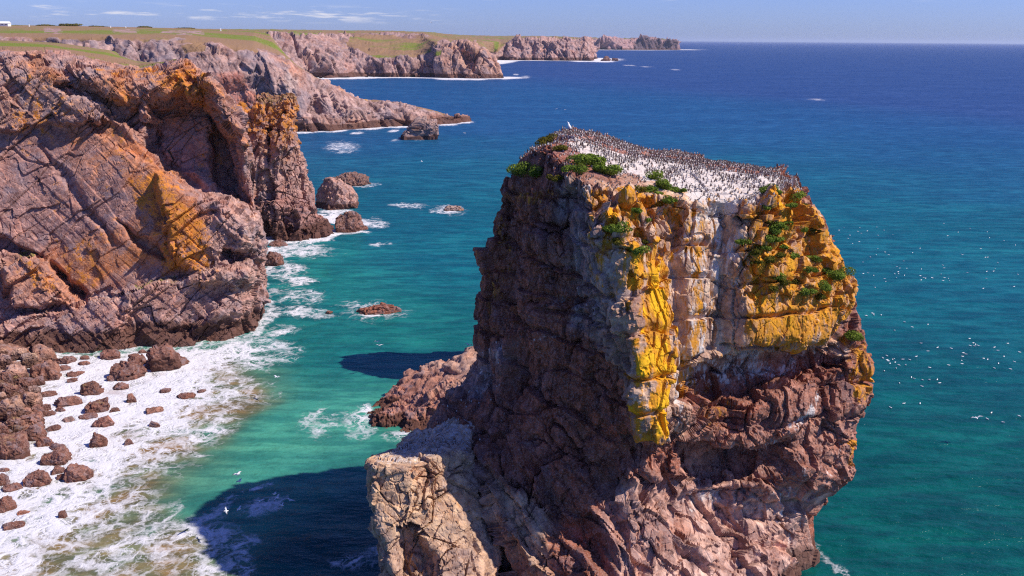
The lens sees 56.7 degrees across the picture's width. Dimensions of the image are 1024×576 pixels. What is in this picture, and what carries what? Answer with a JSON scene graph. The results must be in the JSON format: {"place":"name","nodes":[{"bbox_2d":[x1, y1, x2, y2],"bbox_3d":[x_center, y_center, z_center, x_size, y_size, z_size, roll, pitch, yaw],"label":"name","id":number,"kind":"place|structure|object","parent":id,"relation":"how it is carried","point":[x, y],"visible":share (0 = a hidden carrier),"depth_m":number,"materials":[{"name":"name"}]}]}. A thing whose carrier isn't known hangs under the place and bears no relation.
{"place":"outdoors","nodes":[
{"label":"outdoors","id":0,"kind":"place"},
{"bbox_2d":[0,339,29,422],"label":"boulders","id":1,"kind":"structure","parent":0,"point":[9,347],"depth_m":128.68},
{"bbox_2d":[0,353,13,369],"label":"boulder","id":2,"kind":"object","parent":1,"relation":"on","point":[5,359],"visible":0.88,"depth_m":118.75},
{"bbox_2d":[0,372,13,383],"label":"boulder","id":3,"kind":"object","parent":1,"relation":"on","point":[6,377],"visible":0.51,"depth_m":112.68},
{"bbox_2d":[0,382,17,398],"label":"boulder","id":4,"kind":"object","parent":1,"relation":"on","point":[9,389],"visible":0.62,"depth_m":110.51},
{"bbox_2d":[16,385,24,399],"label":"boulder","id":5,"kind":"object","parent":4,"relation":"on","point":[20,390],"visible":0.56,"depth_m":111.19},
{"bbox_2d":[6,408,16,418],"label":"cobble","id":6,"kind":"object","parent":1,"relation":"on","point":[11,413],"visible":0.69,"depth_m":104.90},
{"bbox_2d":[3,395,25,420],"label":"boulder","id":7,"kind":"object","parent":1,"relation":"on","point":[17,404],"visible":0.47,"depth_m":105.78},
{"bbox_2d":[0,398,9,418],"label":"boulder","id":8,"kind":"object","parent":7,"relation":"on","point":[4,404],"visible":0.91,"depth_m":105.08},
{"bbox_2d":[0,432,30,459],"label":"boulder","id":9,"kind":"object","parent":1,"relation":"on","point":[15,446],"visible":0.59,"depth_m":97.19,"materials":[{"name":"stone"}]},
{"bbox_2d":[5,364,27,382],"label":"boulder","id":10,"kind":"object","parent":1,"relation":"on","point":[17,370],"visible":0.56,"depth_m":115.80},
{"bbox_2d":[17,377,36,391],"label":"boulder","id":11,"kind":"object","parent":1,"relation":"on","point":[24,382],"visible":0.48,"depth_m":114.37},
{"bbox_2d":[20,352,38,368],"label":"boulder","id":12,"kind":"object","parent":1,"relation":"on","point":[29,359],"visible":0.88,"depth_m":121.54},
{"bbox_2d":[19,411,44,428],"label":"boulder","id":13,"kind":"object","parent":1,"relation":"on","point":[33,418],"visible":0.38,"depth_m":104.29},
{"bbox_2d":[22,392,42,407],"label":"boulder","id":14,"kind":"object","parent":1,"relation":"on","point":[30,399],"visible":0.54,"depth_m":108.79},
{"bbox_2d":[31,344,56,362],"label":"boulder","id":15,"kind":"object","parent":1,"relation":"on","point":[43,352],"visible":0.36,"depth_m":126.11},
{"bbox_2d":[0,40,270,353],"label":"cliff","id":16,"kind":"structure","parent":0,"point":[130,216],"depth_m":134.34,"materials":[{"name":"stone"}]},
{"bbox_2d":[0,25,470,131],"bbox_3d":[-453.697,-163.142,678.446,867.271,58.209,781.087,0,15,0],"label":"mauve cliff","id":17,"kind":"structure","parent":0,"point":[245,66],"depth_m":442.80,"materials":[{"name":"stone"}]},
{"bbox_2d":[225,29,503,78],"bbox_3d":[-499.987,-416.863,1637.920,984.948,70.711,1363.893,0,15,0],"label":"bay cliff","id":18,"kind":"structure","parent":0,"point":[342,53],"depth_m":1068.05,"materials":[{"name":"stone"}]},
{"bbox_2d":[0,41,1023,575],"bbox_3d":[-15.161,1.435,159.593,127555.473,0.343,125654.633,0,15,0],"label":"sea","id":19,"kind":"structure","parent":0,"point":[910,155],"depth_m":146.79,"materials":[{"name":"liquid"}]},
{"bbox_2d":[0,423,8,433],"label":"boulder","id":20,"kind":"object","parent":19,"relation":"on","point":[4,429],"visible":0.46,"depth_m":99.04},
{"bbox_2d":[0,473,9,485],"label":"boulder","id":21,"kind":"object","parent":19,"relation":"in","point":[4,479],"visible":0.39,"depth_m":91.35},
{"bbox_2d":[0,495,16,512],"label":"boulder","id":22,"kind":"object","parent":19,"relation":"in","point":[7,503],"visible":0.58,"depth_m":86.61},
{"bbox_2d":[2,482,22,492],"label":"boulder","id":23,"kind":"object","parent":19,"relation":"in","point":[11,487],"visible":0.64,"depth_m":90.37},
{"bbox_2d":[2,520,24,530],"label":"boulder","id":24,"kind":"object","parent":19,"relation":"in","point":[16,524],"visible":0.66,"depth_m":83.46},
{"bbox_2d":[4,417,23,430],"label":"boulder","id":25,"kind":"object","parent":19,"relation":"on","point":[9,423],"visible":0.5,"depth_m":101.66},
{"bbox_2d":[12,425,22,432],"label":"cobble","id":26,"kind":"object","parent":25,"relation":"on","point":[16,428],"visible":0.63,"depth_m":101.44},
{"bbox_2d":[28,385,41,393],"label":"boulder","id":27,"kind":"object","parent":19,"relation":"in","point":[35,389],"visible":0.47,"depth_m":112.69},
{"bbox_2d":[25,421,47,440],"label":"boulder","id":28,"kind":"object","parent":19,"relation":"in","point":[36,431],"visible":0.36,"depth_m":101.59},
{"bbox_2d":[22,469,51,487],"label":"boulder","id":29,"kind":"object","parent":19,"relation":"in","point":[38,478],"visible":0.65,"depth_m":91.52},
{"bbox_2d":[32,404,45,414],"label":"boulder","id":30,"kind":"object","parent":19,"relation":"in","point":[36,407],"visible":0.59,"depth_m":107.88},
{"bbox_2d":[34,375,44,385],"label":"boulder","id":31,"kind":"object","parent":19,"relation":"in","point":[39,380],"visible":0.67,"depth_m":117.58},
{"bbox_2d":[35,436,53,446],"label":"boulder","id":32,"kind":"object","parent":19,"relation":"in","point":[43,441],"visible":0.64,"depth_m":100.31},
{"bbox_2d":[29,359,61,380],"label":"boulder","id":33,"kind":"object","parent":19,"relation":"in","point":[49,370],"visible":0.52,"depth_m":119.20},
{"bbox_2d":[41,404,51,410],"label":"boulder","id":34,"kind":"object","parent":19,"relation":"in","point":[46,407],"visible":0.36,"depth_m":109.58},
{"bbox_2d":[41,390,57,396],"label":"boulder","id":35,"kind":"object","parent":19,"relation":"in","point":[49,393],"visible":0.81,"depth_m":114.44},
{"bbox_2d":[43,410,55,416],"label":"boulder","id":36,"kind":"object","parent":19,"relation":"in","point":[50,413],"visible":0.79,"depth_m":108.45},
{"bbox_2d":[45,424,61,431],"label":"boulder","id":37,"kind":"object","parent":19,"relation":"in","point":[55,427],"visible":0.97,"depth_m":104.50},
{"bbox_2d":[40,445,71,465],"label":"boulder","id":38,"kind":"object","parent":19,"relation":"in","point":[60,455],"visible":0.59,"depth_m":95.97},
{"bbox_2d":[49,443,64,450],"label":"boulder","id":39,"kind":"object","parent":19,"relation":"in","point":[53,446],"visible":0.62,"depth_m":99.72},
{"bbox_2d":[51,465,64,474],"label":"boulder","id":40,"kind":"object","parent":19,"relation":"in","point":[57,469],"visible":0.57,"depth_m":93.99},
{"bbox_2d":[58,510,67,518],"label":"boulder","id":41,"kind":"object","parent":19,"relation":"in","point":[62,514],"visible":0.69,"depth_m":85.25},
{"bbox_2d":[53,356,76,363],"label":"boulder","id":42,"kind":"object","parent":19,"relation":"in","point":[67,359],"visible":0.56,"depth_m":125.43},
{"bbox_2d":[60,365,70,370],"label":"boulder","id":43,"kind":"object","parent":19,"relation":"in","point":[64,367],"visible":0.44,"depth_m":123.14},
{"bbox_2d":[54,395,82,407],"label":"boulder","id":44,"kind":"object","parent":19,"relation":"in","point":[72,400],"visible":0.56,"depth_m":111.19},
{"bbox_2d":[62,416,74,422],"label":"boulder","id":45,"kind":"object","parent":19,"relation":"in","point":[68,419],"visible":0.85,"depth_m":106.73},
{"bbox_2d":[66,371,84,376],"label":"boulder","id":46,"kind":"object","parent":19,"relation":"in","point":[73,374],"visible":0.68,"depth_m":121.11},
{"bbox_2d":[63,463,93,482],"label":"boulder","id":47,"kind":"object","parent":19,"relation":"in","point":[75,472],"visible":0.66,"depth_m":92.53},
{"bbox_2d":[78,411,97,419],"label":"boulder","id":48,"kind":"object","parent":19,"relation":"in","point":[90,415],"visible":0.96,"depth_m":107.86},
{"bbox_2d":[80,380,103,395],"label":"boulder","id":49,"kind":"object","parent":19,"relation":"in","point":[92,387],"visible":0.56,"depth_m":114.89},
{"bbox_2d":[84,397,109,412],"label":"boulder","id":50,"kind":"object","parent":19,"relation":"in","point":[99,405],"visible":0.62,"depth_m":109.36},
{"bbox_2d":[89,432,107,447],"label":"boulder","id":51,"kind":"object","parent":19,"relation":"in","point":[98,440],"visible":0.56,"depth_m":100.18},
{"bbox_2d":[91,415,114,427],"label":"boulder","id":52,"kind":"object","parent":19,"relation":"in","point":[105,421],"visible":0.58,"depth_m":105.28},
{"bbox_2d":[100,349,120,359],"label":"boulder","id":53,"kind":"object","parent":19,"relation":"in","point":[110,354],"visible":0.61,"depth_m":127.62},
{"bbox_2d":[113,382,128,389],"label":"boulder","id":54,"kind":"object","parent":19,"relation":"in","point":[120,386],"visible":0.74,"depth_m":116.81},
{"bbox_2d":[109,360,147,380],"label":"boulder","id":55,"kind":"object","parent":19,"relation":"in","point":[127,370],"visible":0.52,"depth_m":120.04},
{"bbox_2d":[126,393,136,402],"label":"boulder","id":56,"kind":"object","parent":19,"relation":"in","point":[131,398],"visible":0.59,"depth_m":112.42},
{"bbox_2d":[127,353,146,364],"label":"boulder","id":57,"kind":"object","parent":19,"relation":"in","point":[141,358],"visible":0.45,"depth_m":125.25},
{"bbox_2d":[145,406,163,414],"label":"boulder","id":58,"kind":"object","parent":19,"relation":"in","point":[151,410],"visible":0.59,"depth_m":109.45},
{"bbox_2d":[149,420,159,427],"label":"boulder","id":59,"kind":"object","parent":19,"relation":"in","point":[152,424],"visible":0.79,"depth_m":105.49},
{"bbox_2d":[146,343,181,371],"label":"boulder","id":60,"kind":"object","parent":19,"relation":"in","point":[164,357],"visible":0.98,"depth_m":122.63,"materials":[{"name":"stone"}]},
{"bbox_2d":[144,352,189,369],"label":"boulder","id":61,"kind":"object","parent":19,"relation":"in","point":[184,360],"visible":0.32,"depth_m":125.82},
{"bbox_2d":[177,392,195,398],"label":"boulder","id":62,"kind":"object","parent":19,"relation":"in","point":[186,395],"visible":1,"depth_m":114.19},
{"bbox_2d":[265,251,283,265],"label":"sea rock","id":63,"kind":"object","parent":19,"relation":"in","point":[275,258],"visible":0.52,"depth_m":179.87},
{"bbox_2d":[269,239,287,246],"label":"sea rock","id":64,"kind":"object","parent":19,"relation":"in","point":[277,243],"visible":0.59,"depth_m":197.34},
{"bbox_2d":[236,92,333,240],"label":"yellow headland","id":65,"kind":"structure","parent":19,"relation":"in","point":[283,196],"depth_m":206.12,"materials":[{"name":"stone"}]},
{"bbox_2d":[315,177,358,209],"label":"sea rock","id":66,"kind":"object","parent":19,"relation":"in","point":[335,194],"visible":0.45,"depth_m":240.77,"materials":[{"name":"stone"}]},
{"bbox_2d":[335,211,363,232],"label":"sea rock","id":67,"kind":"object","parent":19,"relation":"in","point":[349,222],"visible":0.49,"depth_m":212.10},
{"bbox_2d":[333,172,370,186],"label":"sea rock","id":68,"kind":"object","parent":19,"relation":"in","point":[354,179],"visible":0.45,"depth_m":278.27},
{"bbox_2d":[356,302,401,314],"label":"sea rock","id":69,"kind":"object","parent":19,"relation":"in","point":[381,308],"visible":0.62,"depth_m":149.49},
{"bbox_2d":[400,116,438,139],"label":"sea rock","id":70,"kind":"object","parent":19,"relation":"in","point":[420,128],"visible":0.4,"depth_m":406.12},
{"bbox_2d":[367,346,476,432],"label":"rock spur","id":71,"kind":"structure","parent":19,"relation":"in","point":[409,400],"depth_m":110.49,"materials":[{"name":"stone"}]},
{"bbox_2d":[444,205,463,210],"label":"sea rock","id":72,"kind":"object","parent":19,"relation":"in","point":[452,208],"visible":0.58,"depth_m":239.41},
{"bbox_2d":[453,34,597,60],"bbox_3d":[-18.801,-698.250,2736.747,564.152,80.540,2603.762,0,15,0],"label":"distant headland","id":73,"kind":"structure","parent":19,"relation":"in","point":[551,48],"depth_m":1978.09,"materials":[{"name":"stone"}]},
{"bbox_2d":[364,127,874,575],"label":"sea stack","id":74,"kind":"object","parent":19,"relation":"in","point":[690,393],"visible":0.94,"depth_m":68.89,"materials":[{"name":"stone"}]},
{"bbox_2d":[506,161,531,176],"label":"cliff plant","id":75,"kind":"object","parent":74,"relation":"on","point":[521,168],"visible":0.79,"depth_m":72.24,"materials":[{"name":"green plant"}]},
{"bbox_2d":[528,164,542,177],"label":"cliff plant","id":76,"kind":"object","parent":74,"relation":"on","point":[534,172],"visible":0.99,"depth_m":70.91,"materials":[{"name":"green plant"}]},
{"bbox_2d":[535,133,557,145],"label":"cliff plant","id":77,"kind":"object","parent":74,"relation":"on","point":[543,140],"visible":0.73,"depth_m":74.42,"materials":[{"name":"green plant"}]},
{"bbox_2d":[545,174,563,181],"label":"cliff plant","id":78,"kind":"object","parent":74,"relation":"attached to","point":[556,178],"visible":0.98,"depth_m":68.12,"materials":[{"name":"green plant"}]},
{"bbox_2d":[551,144,567,150],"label":"cliff plant","id":79,"kind":"object","parent":74,"relation":"on","point":[561,147],"visible":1,"depth_m":70.45,"materials":[{"name":"green plant"}]},
{"bbox_2d":[561,164,588,173],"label":"cliff plant","id":80,"kind":"object","parent":74,"relation":"on","point":[582,168],"visible":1,"depth_m":66.71,"materials":[{"name":"green plant"}]},
{"bbox_2d":[565,153,606,166],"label":"cliff plant","id":81,"kind":"object","parent":74,"relation":"on","point":[588,159],"visible":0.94,"depth_m":68.27,"materials":[{"name":"green plant"}]},
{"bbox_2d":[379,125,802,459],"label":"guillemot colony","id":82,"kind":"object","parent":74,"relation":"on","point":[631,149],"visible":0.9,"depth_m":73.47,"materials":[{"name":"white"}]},
{"bbox_2d":[593,164,622,174],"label":"cliff plant","id":83,"kind":"object","parent":74,"relation":"on","point":[614,169],"visible":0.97,"depth_m":67.11,"materials":[{"name":"green plant"}]},
{"bbox_2d":[602,224,616,232],"bbox_3d":[6.617,-3.940,62.940,1.301,0.672,0.983,0,15,0],"label":"cliff plant","id":84,"kind":"object","parent":74,"relation":"on","point":[607,228],"visible":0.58,"depth_m":62.84,"materials":[{"name":"green plant"}]},
{"bbox_2d":[612,237,623,245],"bbox_3d":[7.022,-3.074,62.317,0.893,0.543,0.874,0,15,0],"label":"cliff plant","id":85,"kind":"object","parent":74,"relation":"on","point":[617,241],"visible":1,"depth_m":62.22,"materials":[{"name":"green plant"}]},
{"bbox_2d":[610,221,632,232],"bbox_3d":[7.130,-3.990,62.122,1.665,0.848,1.126,-10,18,-35],"label":"cliff plant","id":86,"kind":"object","parent":74,"relation":"on","point":[617,228],"visible":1,"depth_m":62.00,"materials":[{"name":"green plant"}]},
{"bbox_2d":[629,245,650,255],"bbox_3d":[8.421,-2.484,62.584,1.465,0.704,1.066,0,15,0],"label":"cliff plant","id":87,"kind":"object","parent":74,"relation":"on","point":[640,250],"visible":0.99,"depth_m":62.28,"materials":[{"name":"green plant"}]},
{"bbox_2d":[634,185,646,191],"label":"cliff plant","id":88,"kind":"object","parent":74,"relation":"on","point":[641,188],"visible":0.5,"depth_m":66.41,"materials":[{"name":"green plant"}]},
{"bbox_2d":[644,185,658,192],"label":"cliff plant","id":89,"kind":"object","parent":74,"relation":"on","point":[650,188],"visible":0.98,"depth_m":66.75,"materials":[{"name":"green plant"}]},
{"bbox_2d":[645,169,663,179],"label":"cliff plant","id":90,"kind":"object","parent":74,"relation":"on","point":[655,174],"visible":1,"depth_m":68.95,"materials":[{"name":"green plant"}]},
{"bbox_2d":[655,178,672,188],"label":"cliff plant","id":91,"kind":"object","parent":74,"relation":"attached to","point":[664,183],"visible":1,"depth_m":67.43,"materials":[{"name":"green plant"}]},
{"bbox_2d":[663,195,674,203],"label":"cliff plant","id":92,"kind":"object","parent":74,"relation":"on","point":[669,201],"visible":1,"depth_m":65.76,"materials":[{"name":"green plant"}]},
{"bbox_2d":[665,186,686,192],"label":"cliff plant","id":93,"kind":"object","parent":74,"relation":"on","point":[675,189],"visible":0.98,"depth_m":67.71,"materials":[{"name":"green plant"}]},
{"bbox_2d":[734,238,751,244],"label":"cliff plant","id":94,"kind":"object","parent":74,"relation":"on","point":[740,241],"visible":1,"depth_m":67.72,"materials":[{"name":"green plant"}]},
{"bbox_2d":[751,248,762,254],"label":"cliff plant","id":95,"kind":"object","parent":74,"relation":"on","point":[756,251],"visible":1,"depth_m":67.36,"materials":[{"name":"green plant"}]},
{"bbox_2d":[756,245,772,250],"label":"cliff plant","id":96,"kind":"object","parent":74,"relation":"on","point":[763,247],"visible":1,"depth_m":67.53,"materials":[{"name":"green plant"}]},
{"bbox_2d":[763,255,775,262],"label":"cliff plant","id":97,"kind":"object","parent":74,"relation":"on","point":[769,259],"visible":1,"depth_m":67.88,"materials":[{"name":"green plant"}]},
{"bbox_2d":[758,183,782,194],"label":"cliff plant","id":98,"kind":"object","parent":74,"relation":"on","point":[763,189],"visible":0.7,"depth_m":69.37,"materials":[{"name":"green plant"}]},
{"bbox_2d":[765,234,777,242],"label":"cliff plant","id":99,"kind":"object","parent":74,"relation":"attached to","point":[770,238],"visible":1,"depth_m":67.60,"materials":[{"name":"green plant"}]},
{"bbox_2d":[768,225,787,234],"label":"cliff plant","id":100,"kind":"object","parent":74,"relation":"on","point":[775,230],"visible":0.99,"depth_m":67.76,"materials":[{"name":"green plant"}]},
{"bbox_2d":[771,221,784,227],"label":"cliff plant","id":101,"kind":"object","parent":74,"relation":"on","point":[780,224],"visible":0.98,"depth_m":67.93,"materials":[{"name":"green plant"}]},
{"bbox_2d":[772,271,785,280],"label":"cliff plant","id":102,"kind":"object","parent":74,"relation":"on","point":[779,277],"visible":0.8,"depth_m":68.44,"materials":[{"name":"green plant"}]},
{"bbox_2d":[777,279,791,285],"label":"cliff plant","id":103,"kind":"object","parent":74,"relation":"on","point":[785,282],"visible":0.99,"depth_m":68.52,"materials":[{"name":"green plant"}]},
{"bbox_2d":[785,202,798,207],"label":"cliff plant","id":104,"kind":"object","parent":74,"relation":"on","point":[793,205],"visible":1,"depth_m":68.26,"materials":[{"name":"green plant"}]},
{"bbox_2d":[788,191,806,201],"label":"cliff plant","id":105,"kind":"object","parent":74,"relation":"on","point":[800,195],"visible":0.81,"depth_m":71.97,"materials":[{"name":"green plant"}]},
{"bbox_2d":[798,286,817,295],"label":"cliff plant","id":106,"kind":"object","parent":74,"relation":"on","point":[805,291],"visible":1,"depth_m":69.53,"materials":[{"name":"green plant"}]},
{"bbox_2d":[803,266,818,273],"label":"cliff plant","id":107,"kind":"object","parent":74,"relation":"on","point":[808,269],"visible":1,"depth_m":69.81,"materials":[{"name":"green plant"}]},
{"bbox_2d":[806,255,822,262],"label":"cliff plant","id":108,"kind":"object","parent":74,"relation":"on","point":[815,258],"visible":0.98,"depth_m":71.47,"materials":[{"name":"green plant"}]},
{"bbox_2d":[814,293,826,299],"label":"cliff plant","id":109,"kind":"object","parent":74,"relation":"on","point":[821,296],"visible":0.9,"depth_m":70.80,"materials":[{"name":"green plant"}]},
{"bbox_2d":[818,280,832,291],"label":"cliff plant","id":110,"kind":"object","parent":74,"relation":"on","point":[823,286],"visible":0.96,"depth_m":70.73,"materials":[{"name":"green plant"}]},
{"bbox_2d":[826,266,855,279],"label":"cliff plant","id":111,"kind":"object","parent":74,"relation":"on","point":[839,274],"visible":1,"depth_m":72.04,"materials":[{"name":"green plant"}]},
{"bbox_2d":[844,330,863,340],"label":"cliff plant","id":112,"kind":"object","parent":74,"relation":"on","point":[849,335],"visible":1,"depth_m":74.35,"materials":[{"name":"green plant"}]},
{"bbox_2d":[578,34,680,49],"bbox_3d":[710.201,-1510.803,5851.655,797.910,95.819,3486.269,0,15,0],"label":"farthest headland","id":113,"kind":"structure","parent":19,"relation":"in","point":[641,42],"depth_m":4264.29,"materials":[{"name":"stone"}]},
{"bbox_2d":[0,0,1023,43],"label":"sky","id":114,"kind":"structure","parent":0,"point":[865,21],"materials":[{"name":"blue"}]},
{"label":"cobble","id":115,"kind":"object","parent":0,"visible":0},
{"bbox_2d":[10,348,27,360],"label":"boulder","id":116,"kind":"object","parent":115,"relation":"on","point":[15,354],"visible":0.77,"depth_m":122.22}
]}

